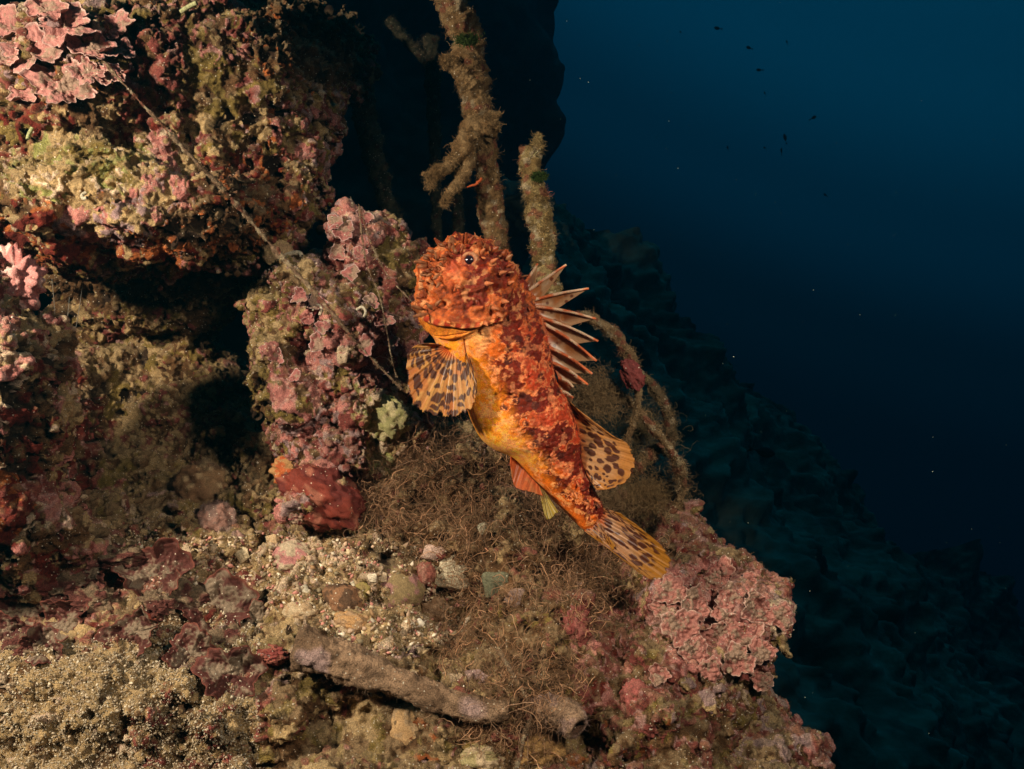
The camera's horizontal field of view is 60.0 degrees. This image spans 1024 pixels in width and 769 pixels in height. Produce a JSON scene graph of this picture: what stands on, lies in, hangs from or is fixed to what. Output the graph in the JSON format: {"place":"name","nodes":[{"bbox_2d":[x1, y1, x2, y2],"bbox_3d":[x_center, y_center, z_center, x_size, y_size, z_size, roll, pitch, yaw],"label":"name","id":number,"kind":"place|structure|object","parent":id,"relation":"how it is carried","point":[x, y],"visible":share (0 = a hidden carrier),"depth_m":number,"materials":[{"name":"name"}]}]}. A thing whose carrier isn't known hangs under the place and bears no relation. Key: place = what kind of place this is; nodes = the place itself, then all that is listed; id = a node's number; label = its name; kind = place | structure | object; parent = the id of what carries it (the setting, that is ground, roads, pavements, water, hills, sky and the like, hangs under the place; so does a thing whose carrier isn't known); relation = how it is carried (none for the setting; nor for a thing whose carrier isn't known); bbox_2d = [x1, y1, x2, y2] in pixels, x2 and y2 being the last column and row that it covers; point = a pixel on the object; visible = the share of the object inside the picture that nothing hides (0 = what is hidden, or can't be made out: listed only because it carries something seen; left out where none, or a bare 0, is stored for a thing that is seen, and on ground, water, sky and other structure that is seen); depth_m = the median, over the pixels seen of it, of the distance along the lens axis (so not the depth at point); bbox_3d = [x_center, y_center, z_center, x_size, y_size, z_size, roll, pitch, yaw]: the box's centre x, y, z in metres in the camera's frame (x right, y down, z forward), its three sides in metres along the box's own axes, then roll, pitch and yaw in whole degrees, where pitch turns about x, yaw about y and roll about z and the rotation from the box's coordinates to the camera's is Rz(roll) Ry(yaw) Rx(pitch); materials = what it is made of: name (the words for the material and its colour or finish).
{"place":"outdoors","nodes":[
{"label":"outdoors","id":0,"kind":"place"},
{"bbox_2d":[0,598,260,768],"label":"coarse sand","id":1,"kind":"structure","parent":0,"point":[61,732],"depth_m":0.71,"materials":[{"name":"sand"}]},
{"bbox_2d":[0,0,565,571],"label":"rock wall","id":2,"kind":"structure","parent":0,"point":[526,66],"depth_m":4.20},
{"bbox_2d":[111,529,471,656],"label":"shell gravel","id":3,"kind":"structure","parent":0,"point":[306,580],"depth_m":0.81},
{"bbox_2d":[272,538,310,572],"bbox_3d":[-0.206,0.163,0.837,0.040,0.035,0.028,0,0,0],"label":"pink pebble","id":4,"kind":"object","parent":3,"relation":"on","point":[287,553],"visible":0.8,"depth_m":0.83,"materials":[{"name":"stone"}]},
{"bbox_2d":[378,566,425,607],"bbox_3d":[-0.103,0.186,0.812,0.047,0.039,0.035,0,0,0],"label":"mossy pebble","id":5,"kind":"object","parent":3,"relation":"on","point":[405,589],"visible":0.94,"depth_m":0.80,"materials":[{"name":"stone"}]},
{"bbox_2d":[0,419,811,768],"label":"seabed","id":6,"kind":"structure","parent":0,"point":[368,731],"depth_m":0.74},
{"bbox_2d":[0,610,30,650],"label":"red leaf plate","id":7,"kind":"object","parent":6,"relation":"on","point":[10,626],"visible":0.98,"depth_m":0.74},
{"bbox_2d":[0,596,43,625],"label":"red leaf plate","id":8,"kind":"object","parent":6,"relation":"on","point":[11,607],"visible":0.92,"depth_m":0.77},
{"bbox_2d":[1,631,49,655],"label":"maroon algae lump","id":9,"kind":"object","parent":6,"relation":"on","point":[11,643],"visible":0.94,"depth_m":0.73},
{"bbox_2d":[16,622,62,666],"bbox_3d":[-0.386,0.213,0.725,0.037,0.035,0.020,0,0,-19],"label":"red leaf plate","id":10,"kind":"object","parent":6,"relation":"on","point":[39,633],"visible":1,"depth_m":0.73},
{"bbox_2d":[0,258,125,603],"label":"pillar","id":11,"kind":"structure","parent":6,"relation":"on","point":[24,446],"depth_m":0.73,"materials":[{"name":"stone"}]},
{"bbox_2d":[0,242,47,310],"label":"holed pink lump","id":12,"kind":"object","parent":11,"relation":"attached to","point":[26,274],"visible":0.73,"depth_m":0.75,"materials":[{"name":"stone"}]},
{"bbox_2d":[40,599,88,641],"bbox_3d":[-0.382,0.200,0.756,0.043,0.035,0.024,0,0,0],"label":"red leaf plate","id":13,"kind":"object","parent":6,"relation":"on","point":[62,611],"visible":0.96,"depth_m":0.76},
{"bbox_2d":[39,570,89,603],"bbox_3d":[-0.397,0.179,0.779,0.055,0.042,0.041,0,0,-34],"label":"maroon algae lump","id":14,"kind":"object","parent":6,"relation":"on","point":[68,583],"visible":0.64,"depth_m":0.77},
{"bbox_2d":[75,567,105,588],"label":"red leaf plate","id":15,"kind":"object","parent":6,"relation":"on","point":[95,574],"visible":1,"depth_m":0.78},
{"bbox_2d":[68,581,120,617],"bbox_3d":[-0.362,0.188,0.769,0.045,0.035,0.026,0,0,0],"label":"maroon algae lump","id":16,"kind":"object","parent":6,"relation":"on","point":[95,597],"visible":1,"depth_m":0.76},
{"bbox_2d":[98,542,146,569],"bbox_3d":[-0.353,0.154,0.793,0.051,0.026,0.030,0,0,0],"label":"maroon algae lump","id":17,"kind":"object","parent":6,"relation":"on","point":[129,556],"visible":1,"depth_m":0.79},
{"bbox_2d":[93,605,158,657],"bbox_3d":[-0.320,0.206,0.741,0.050,0.046,0.026,0,0,0],"label":"red leaf plate","id":18,"kind":"object","parent":6,"relation":"on","point":[137,626],"visible":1,"depth_m":0.74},
{"bbox_2d":[111,537,194,596],"bbox_3d":[-0.319,0.166,0.782,0.069,0.062,0.041,0,0,0],"label":"red leaf plate","id":19,"kind":"object","parent":6,"relation":"on","point":[169,561],"visible":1,"depth_m":0.79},
{"bbox_2d":[132,588,177,621],"bbox_3d":[-0.311,0.193,0.772,0.042,0.031,0.025,0,0,0],"label":"maroon algae lump","id":20,"kind":"object","parent":6,"relation":"on","point":[156,603],"visible":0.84,"depth_m":0.77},
{"bbox_2d":[43,269,278,523],"bbox_3d":[-0.403,0.014,1.030,0.318,0.358,0.392,0,0,-22],"label":"crevice rock","id":21,"kind":"object","parent":6,"relation":"on","point":[128,428],"visible":0.43,"depth_m":1.02,"materials":[{"name":"stone"}]},
{"bbox_2d":[0,0,382,290],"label":"overhang boulder","id":22,"kind":"object","parent":21,"relation":"on","point":[182,239],"visible":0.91,"depth_m":0.83,"materials":[{"name":"stone"}]},
{"bbox_2d":[0,4,22,38],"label":"coralline plate","id":23,"kind":"object","parent":22,"relation":"attached to","point":[8,20],"visible":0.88,"depth_m":0.83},
{"bbox_2d":[6,84,37,102],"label":"coralline plate","id":24,"kind":"object","parent":22,"relation":"attached to","point":[15,94],"visible":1,"depth_m":0.78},
{"bbox_2d":[0,22,63,72],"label":"coralline plate","id":25,"kind":"object","parent":22,"relation":"attached to","point":[42,52],"visible":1,"depth_m":0.78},
{"bbox_2d":[24,0,69,21],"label":"coralline plate","id":26,"kind":"object","parent":22,"relation":"attached to","point":[51,10],"visible":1,"depth_m":0.77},
{"bbox_2d":[18,56,98,103],"bbox_3d":[-0.395,-0.266,0.775,0.062,0.050,0.025,0,0,-9],"label":"coralline plate","id":27,"kind":"object","parent":22,"relation":"attached to","point":[67,88],"visible":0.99,"depth_m":0.78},
{"bbox_2d":[37,1,96,47],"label":"coralline plate","id":28,"kind":"object","parent":22,"relation":"attached to","point":[74,17],"visible":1,"depth_m":0.77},
{"bbox_2d":[64,56,105,85],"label":"coralline plate","id":29,"kind":"object","parent":22,"relation":"attached to","point":[84,71],"visible":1,"depth_m":0.77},
{"bbox_2d":[62,24,117,59],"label":"coralline plate","id":30,"kind":"object","parent":22,"relation":"attached to","point":[94,47],"visible":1,"depth_m":0.78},
{"bbox_2d":[96,62,125,85],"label":"coralline plate","id":31,"kind":"object","parent":22,"relation":"attached to","point":[108,78],"visible":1,"depth_m":0.78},
{"bbox_2d":[98,8,135,39],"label":"coralline plate","id":32,"kind":"object","parent":22,"relation":"attached to","point":[120,21],"visible":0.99,"depth_m":0.80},
{"bbox_2d":[106,37,135,58],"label":"coralline plate","id":33,"kind":"object","parent":22,"relation":"attached to","point":[124,49],"visible":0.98,"depth_m":0.80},
{"bbox_2d":[98,55,403,389],"bbox_3d":[-0.235,-0.142,0.812,0.266,0.296,0.043,0,0,-16],"label":"old twine","id":34,"kind":"object","parent":22,"relation":"hanging from","point":[279,254],"visible":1,"depth_m":0.82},
{"bbox_2d":[349,22,409,217],"bbox_3d":[-0.199,-0.365,1.250,0.112,0.294,0.062,0,0,0],"label":"hanging growth","id":35,"kind":"object","parent":22,"relation":"hanging from","point":[371,137],"visible":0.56,"depth_m":1.24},
{"bbox_2d":[161,622,216,668],"bbox_3d":[-0.265,0.220,0.736,0.045,0.041,0.026,0,0,-11],"label":"red leaf plate","id":36,"kind":"object","parent":6,"relation":"on","point":[189,640],"visible":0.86,"depth_m":0.74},
{"bbox_2d":[169,456,230,503],"bbox_3d":[-0.326,0.114,0.940,0.084,0.078,0.058,0,0,0],"label":"tufted lump","id":37,"kind":"object","parent":6,"relation":"on","point":[202,480],"visible":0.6,"depth_m":0.92,"materials":[{"name":"plant"}]},
{"bbox_2d":[195,497,237,531],"bbox_3d":[-0.290,0.134,0.868,0.048,0.050,0.032,0,0,0],"label":"tufted lump","id":38,"kind":"object","parent":6,"relation":"on","point":[216,516],"visible":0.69,"depth_m":0.86,"materials":[{"name":"stone"}]},
{"bbox_2d":[174,568,259,630],"bbox_3d":[-0.268,0.198,0.784,0.079,0.069,0.044,0,0,0],"label":"red leaf plate","id":39,"kind":"object","parent":6,"relation":"on","point":[228,592],"visible":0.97,"depth_m":0.79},
{"bbox_2d":[161,575,209,607],"bbox_3d":[-0.296,0.190,0.796,0.054,0.039,0.034,0,0,0],"label":"maroon algae lump","id":40,"kind":"object","parent":39,"relation":"on","point":[189,592],"visible":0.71,"depth_m":0.79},
{"bbox_2d":[207,617,248,648],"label":"maroon algae lump","id":41,"kind":"object","parent":6,"relation":"on","point":[229,635],"visible":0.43,"depth_m":0.76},
{"bbox_2d":[190,645,268,700],"bbox_3d":[-0.227,0.236,0.710,0.060,0.054,0.027,0,0,-9],"label":"red leaf plate","id":42,"kind":"object","parent":6,"relation":"on","point":[215,670],"visible":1,"depth_m":0.71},
{"bbox_2d":[245,598,266,624],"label":"red leaf plate","id":43,"kind":"object","parent":6,"relation":"on","point":[257,609],"visible":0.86,"depth_m":0.80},
{"bbox_2d":[256,644,289,665],"bbox_3d":[-0.195,0.222,0.729,0.029,0.019,0.020,0,0,0],"label":"crimson clump","id":44,"kind":"object","parent":6,"relation":"on","point":[278,655],"visible":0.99,"depth_m":0.72,"materials":[{"name":"plant"}]},
{"bbox_2d":[282,598,317,621],"bbox_3d":[-0.186,0.199,0.779,0.031,0.021,0.021,0,0,0],"label":"pale pebble","id":45,"kind":"object","parent":6,"relation":"on","point":[295,610],"visible":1,"depth_m":0.77,"materials":[{"name":"stone"}]},
{"bbox_2d":[234,197,436,525],"bbox_3d":[-0.170,-0.028,0.928,0.219,0.326,0.209,0,0,-31],"label":"reef pinnacle","id":46,"kind":"object","parent":6,"relation":"on","point":[343,416],"visible":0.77,"depth_m":0.87,"materials":[{"name":"stone"}]},
{"bbox_2d":[262,239,292,265],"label":"beige lump","id":47,"kind":"object","parent":46,"relation":"on","point":[268,257],"visible":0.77,"depth_m":0.88,"materials":[{"name":"stone"}]},
{"bbox_2d":[268,455,292,483],"bbox_3d":[-0.223,0.087,0.903,0.048,0.037,0.033,0,0,0],"label":"orange sponge","id":48,"kind":"object","parent":46,"relation":"on","point":[282,464],"visible":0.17,"depth_m":0.89},
{"bbox_2d":[308,331,325,351],"bbox_3d":[-0.185,-0.041,0.848,0.020,0.020,0.008,0,0,0],"label":"coralline lobe","id":49,"kind":"object","parent":46,"relation":"attached to","point":[316,343],"visible":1,"depth_m":0.85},
{"bbox_2d":[274,463,366,532],"bbox_3d":[-0.179,0.106,0.832,0.084,0.066,0.054,0,0,0],"label":"red sponge","id":50,"kind":"object","parent":46,"relation":"attached to","point":[335,503],"visible":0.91,"depth_m":0.82},
{"bbox_2d":[328,240,345,259],"bbox_3d":[-0.176,-0.135,0.893,0.022,0.020,0.008,0,0,25],"label":"coralline lobe","id":51,"kind":"object","parent":46,"relation":"attached to","point":[337,250],"visible":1,"depth_m":0.89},
{"bbox_2d":[329,220,354,241],"bbox_3d":[-0.166,-0.150,0.868,0.025,0.022,0.009,0,0,0],"label":"coralline lobe","id":52,"kind":"object","parent":46,"relation":"attached to","point":[343,231],"visible":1,"depth_m":0.87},
{"bbox_2d":[340,264,359,281],"bbox_3d":[-0.160,-0.110,0.875,0.020,0.018,0.010,0,0,0],"label":"coralline lobe","id":53,"kind":"object","parent":46,"relation":"attached to","point":[351,272],"visible":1,"depth_m":0.88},
{"bbox_2d":[356,333,374,356],"bbox_3d":[-0.143,-0.038,0.853,0.024,0.023,0.008,0,0,16],"label":"coralline lobe","id":54,"kind":"object","parent":46,"relation":"attached to","point":[366,342],"visible":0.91,"depth_m":0.85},
{"bbox_2d":[365,356,389,374],"bbox_3d":[-0.134,-0.019,0.880,0.024,0.019,0.011,0,0,-13],"label":"coralline lobe","id":55,"kind":"object","parent":46,"relation":"attached to","point":[381,361],"visible":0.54,"depth_m":0.88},
{"bbox_2d":[358,206,401,385],"bbox_3d":[-0.130,-0.085,0.840,0.052,0.176,0.022,0,0,24],"label":"old twine","id":56,"kind":"object","parent":46,"relation":"attached to","point":[380,300],"visible":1,"depth_m":0.83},
{"bbox_2d":[368,438,399,481],"bbox_3d":[-0.134,0.072,0.885,0.043,0.052,0.020,0,0,0],"label":"green crust","id":57,"kind":"object","parent":46,"relation":"on","point":[378,457],"visible":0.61,"depth_m":0.88,"materials":[{"name":"plant"}]},
{"bbox_2d":[365,394,410,441],"bbox_3d":[-0.126,0.033,0.869,0.054,0.048,0.025,0,0,0],"label":"green crust","id":58,"kind":"object","parent":46,"relation":"on","point":[391,415],"visible":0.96,"depth_m":0.86,"materials":[{"name":"plant"}]},
{"bbox_2d":[322,583,365,611],"bbox_3d":[-0.150,0.193,0.786,0.038,0.033,0.028,0,0,0],"label":"dark pebble","id":59,"kind":"object","parent":6,"relation":"on","point":[340,597],"visible":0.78,"depth_m":0.78,"materials":[{"name":"stone"}]},
{"bbox_2d":[334,610,367,634],"bbox_3d":[-0.138,0.205,0.765,0.032,0.020,0.023,0,0,0],"label":"tan pebble","id":60,"kind":"object","parent":6,"relation":"on","point":[347,619],"visible":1,"depth_m":0.76,"materials":[{"name":"stone"}]},
{"bbox_2d":[390,706,417,744],"bbox_3d":[-0.087,0.286,0.733,0.033,0.041,0.022,0,0,0],"label":"tan cobble","id":61,"kind":"object","parent":6,"relation":"on","point":[403,729],"visible":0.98,"depth_m":0.72,"materials":[{"name":"stone"}]},
{"bbox_2d":[0,0,823,768],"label":"silt flecks","id":62,"kind":"object","parent":6,"relation":"on","point":[292,426],"visible":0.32,"depth_m":0.82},
{"bbox_2d":[0,0,831,768],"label":"turf algae","id":63,"kind":"object","parent":6,"relation":"on","point":[310,450],"visible":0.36,"depth_m":0.82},
{"bbox_2d":[415,561,436,586],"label":"red stone","id":64,"kind":"object","parent":6,"relation":"on","point":[428,580],"visible":1,"depth_m":0.81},
{"bbox_2d":[420,594,449,621],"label":"brown pebble","id":65,"kind":"object","parent":6,"relation":"on","point":[431,607],"visible":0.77,"depth_m":0.83,"materials":[{"name":"stone"}]},
{"bbox_2d":[434,555,472,588],"bbox_3d":[-0.056,0.172,0.826,0.038,0.038,0.010,0,0,-9],"label":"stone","id":66,"kind":"object","parent":6,"relation":"on","point":[447,569],"visible":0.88,"depth_m":0.82,"materials":[{"name":"stone"}]},
{"bbox_2d":[458,743,505,768],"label":"ochre lump","id":67,"kind":"object","parent":6,"relation":"on","point":[475,761],"visible":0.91,"depth_m":0.71,"materials":[{"name":"stone"}]},
{"bbox_2d":[481,571,508,598],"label":"grey-green stone","id":68,"kind":"object","parent":6,"relation":"on","point":[488,580],"visible":0.84,"depth_m":0.80,"materials":[{"name":"stone"}]},
{"bbox_2d":[343,409,686,768],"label":"filamentous algae","id":69,"kind":"object","parent":6,"relation":"on","point":[572,567],"visible":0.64,"depth_m":0.80,"materials":[{"name":"plant"}]},
{"bbox_2d":[290,624,509,724],"bbox_3d":[-0.089,0.232,0.707,0.176,0.080,0.039,0,0,4],"label":"dead branch","id":70,"kind":"object","parent":69,"relation":"on","point":[343,661],"visible":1,"depth_m":0.70,"materials":[{"name":"wood"}]},
{"bbox_2d":[496,646,535,768],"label":"old twine","id":71,"kind":"object","parent":69,"relation":"on","point":[527,718],"visible":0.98,"depth_m":0.70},
{"bbox_2d":[514,691,592,739],"bbox_3d":[0.032,0.265,0.714,0.068,0.038,0.032,0,0,23],"label":"branch stub","id":72,"kind":"object","parent":69,"relation":"on","point":[576,716],"visible":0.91,"depth_m":0.70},
{"bbox_2d":[515,727,569,766],"bbox_3d":[0.020,0.298,0.722,0.058,0.041,0.041,0,0,0],"label":"ochre lump","id":73,"kind":"object","parent":6,"relation":"on","point":[559,748],"visible":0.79,"depth_m":0.71,"materials":[{"name":"stone"}]},
{"bbox_2d":[559,604,591,647],"bbox_3d":[0.054,0.209,0.755,0.029,0.048,0.022,0,0,0],"label":"crimson clump","id":74,"kind":"object","parent":6,"relation":"on","point":[579,627],"visible":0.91,"depth_m":0.75,"materials":[{"name":"plant"}]},
{"bbox_2d":[570,355,632,426],"bbox_3d":[0.074,0.009,0.808,0.076,0.079,0.065,0,0,27],"label":"hairy algae","id":75,"kind":"object","parent":6,"relation":"on","point":[595,398],"visible":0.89,"depth_m":0.80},
{"bbox_2d":[561,484,652,527],"bbox_3d":[0.081,0.112,0.821,0.109,0.049,0.066,0,0,0],"label":"hairy algae","id":76,"kind":"object","parent":6,"relation":"on","point":[609,502],"visible":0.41,"depth_m":0.81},
{"bbox_2d":[619,678,647,706],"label":"rose stone","id":77,"kind":"object","parent":6,"relation":"on","point":[626,690],"visible":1,"depth_m":0.74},
{"bbox_2d":[544,553,735,768],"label":"filamentous algae","id":78,"kind":"object","parent":6,"relation":"on","point":[634,703],"visible":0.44,"depth_m":0.74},
{"bbox_2d":[578,486,835,768],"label":"reef ledge","id":79,"kind":"object","parent":6,"relation":"on","point":[814,756],"visible":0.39,"depth_m":0.78,"materials":[{"name":"stone"}]},
{"bbox_2d":[406,231,670,579],"bbox_3d":[0.014,0.020,0.736,0.218,0.287,0.102,0,0,-28],"label":"scorpionfish","id":80,"kind":"object","parent":79,"relation":"on","point":[499,328],"visible":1,"depth_m":0.71,"materials":[{"name":"orange"}]},
{"bbox_2d":[613,460,703,529],"bbox_3d":[0.129,0.101,0.824,0.096,0.068,0.079,0,0,0],"label":"hairy algae","id":81,"kind":"object","parent":79,"relation":"on","point":[652,495],"visible":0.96,"depth_m":0.81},
{"bbox_2d":[624,442,665,486],"bbox_3d":[0.123,0.076,0.819,0.054,0.046,0.024,0,0,0],"label":"encrusted rope","id":82,"kind":"object","parent":81,"relation":"on","point":[650,455],"visible":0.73,"depth_m":0.82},
{"bbox_2d":[641,368,680,458],"bbox_3d":[0.135,0.029,0.820,0.044,0.089,0.024,0,0,0],"label":"encrusted rope","id":83,"kind":"object","parent":82,"relation":"attached to","point":[668,415],"visible":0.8,"depth_m":0.82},
{"bbox_2d":[598,385,698,486],"bbox_3d":[0.125,0.044,0.833,0.102,0.107,0.062,0,0,-26],"label":"hairy algae","id":84,"kind":"object","parent":81,"relation":"on","point":[640,431],"visible":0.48,"depth_m":0.83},
{"bbox_2d":[648,662,671,686],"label":"pebble","id":85,"kind":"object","parent":79,"relation":"attached to","point":[657,675],"visible":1,"depth_m":0.74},
{"bbox_2d":[631,408,692,528],"bbox_3d":[0.136,0.074,0.801,0.059,0.112,0.025,0,0,0],"label":"encrusted rope","id":86,"kind":"object","parent":79,"relation":"attached to","point":[678,467],"visible":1,"depth_m":0.80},
{"bbox_2d":[562,308,645,449],"bbox_3d":[0.072,-0.004,0.800,0.098,0.135,0.022,0,0,0],"label":"encrusted rope","id":87,"kind":"object","parent":86,"relation":"attached to","point":[617,336],"visible":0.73,"depth_m":0.80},
{"bbox_2d":[619,359,645,391],"bbox_3d":[0.106,-0.008,0.785,0.024,0.029,0.016,0,0,0],"label":"crimson crust","id":88,"kind":"object","parent":87,"relation":"attached to","point":[632,376],"visible":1,"depth_m":0.78},
{"bbox_2d":[647,601,678,619],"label":"coralline knoll","id":89,"kind":"structure","parent":79,"relation":"attached to","point":[660,609],"depth_m":0.78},
{"bbox_2d":[652,572,688,604],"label":"coralline plate","id":90,"kind":"object","parent":79,"relation":"attached to","point":[672,586],"visible":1,"depth_m":0.78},
{"bbox_2d":[660,607,701,651],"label":"coralline plate","id":91,"kind":"object","parent":79,"relation":"attached to","point":[684,621],"visible":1,"depth_m":0.76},
{"bbox_2d":[677,633,709,668],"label":"coralline plate","id":92,"kind":"object","parent":79,"relation":"attached to","point":[697,644],"visible":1,"depth_m":0.76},
{"bbox_2d":[681,583,711,621],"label":"coralline plate","id":93,"kind":"object","parent":79,"relation":"attached to","point":[697,602],"visible":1,"depth_m":0.78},
{"bbox_2d":[696,655,721,683],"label":"coralline knoll","id":94,"kind":"structure","parent":79,"relation":"attached to","point":[710,671],"depth_m":0.75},
{"bbox_2d":[700,620,727,647],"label":"coralline knoll","id":95,"kind":"structure","parent":79,"relation":"attached to","point":[713,631],"depth_m":0.77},
{"bbox_2d":[703,555,735,592],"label":"coralline plate","id":96,"kind":"object","parent":79,"relation":"attached to","point":[723,569],"visible":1,"depth_m":0.80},
{"bbox_2d":[710,600,734,625],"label":"coralline knoll","id":97,"kind":"structure","parent":79,"relation":"attached to","point":[718,614],"depth_m":0.77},
{"bbox_2d":[714,580,744,612],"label":"coralline knoll","id":98,"kind":"structure","parent":79,"relation":"attached to","point":[728,594],"depth_m":0.78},
{"bbox_2d":[721,640,756,676],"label":"coralline plate","id":99,"kind":"object","parent":79,"relation":"attached to","point":[738,659],"visible":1,"depth_m":0.75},
{"bbox_2d":[723,612,764,650],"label":"coralline plate","id":100,"kind":"object","parent":79,"relation":"attached to","point":[736,633],"visible":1,"depth_m":0.77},
{"bbox_2d":[741,588,773,625],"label":"coralline plate","id":101,"kind":"object","parent":79,"relation":"attached to","point":[753,603],"visible":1,"depth_m":0.77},
{"bbox_2d":[749,668,773,691],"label":"coralline knoll","id":102,"kind":"structure","parent":79,"relation":"attached to","point":[762,680],"depth_m":0.77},
{"bbox_2d":[748,635,778,664],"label":"coralline knoll","id":103,"kind":"structure","parent":79,"relation":"attached to","point":[762,650],"depth_m":0.76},
{"bbox_2d":[765,601,792,631],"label":"coralline knoll","id":104,"kind":"structure","parent":79,"relation":"attached to","point":[780,614],"depth_m":0.77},
{"bbox_2d":[381,13,443,77],"bbox_3d":[-0.151,-0.513,1.346,0.098,0.115,0.038,0,0,0],"label":"hanging growth","id":105,"kind":"object","parent":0,"point":[392,24],"visible":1,"depth_m":1.34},
{"bbox_2d":[419,33,446,247],"bbox_3d":[-0.122,-0.361,1.351,0.051,0.352,0.043,0,0,0],"label":"hanging growth","id":106,"kind":"object","parent":105,"relation":"hanging from","point":[432,84],"visible":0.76,"depth_m":1.34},
{"bbox_2d":[445,164,467,233],"bbox_3d":[-0.078,-0.261,1.301,0.040,0.175,0.038,0,0,-44],"label":"hanging growth","id":107,"kind":"object","parent":106,"relation":"hanging from","point":[458,219],"visible":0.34,"depth_m":1.29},
{"bbox_2d":[421,0,512,259],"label":"encrusted rope","id":108,"kind":"object","parent":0,"point":[467,68],"visible":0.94,"depth_m":0.85,"materials":[{"name":"fabric"}]},
{"bbox_2d":[450,31,484,48],"bbox_3d":[-0.041,-0.321,0.825,0.033,0.020,0.018,0,0,0],"label":"green alga","id":109,"kind":"object","parent":108,"relation":"attached to","point":[465,39],"visible":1,"depth_m":0.82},
{"bbox_2d":[515,131,563,294],"bbox_3d":[0.027,-0.158,0.841,0.053,0.162,0.036,0,0,0],"label":"encrusted rope","id":110,"kind":"object","parent":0,"point":[539,215],"visible":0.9,"depth_m":0.83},
{"bbox_2d":[500,173,1023,768],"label":"sea floor","id":111,"kind":"structure","parent":0,"point":[900,659],"depth_m":3.14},
{"bbox_2d":[526,0,1023,620],"label":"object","id":112,"kind":"structure","parent":0,"point":[894,358],"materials":[{"name":"liquid"}]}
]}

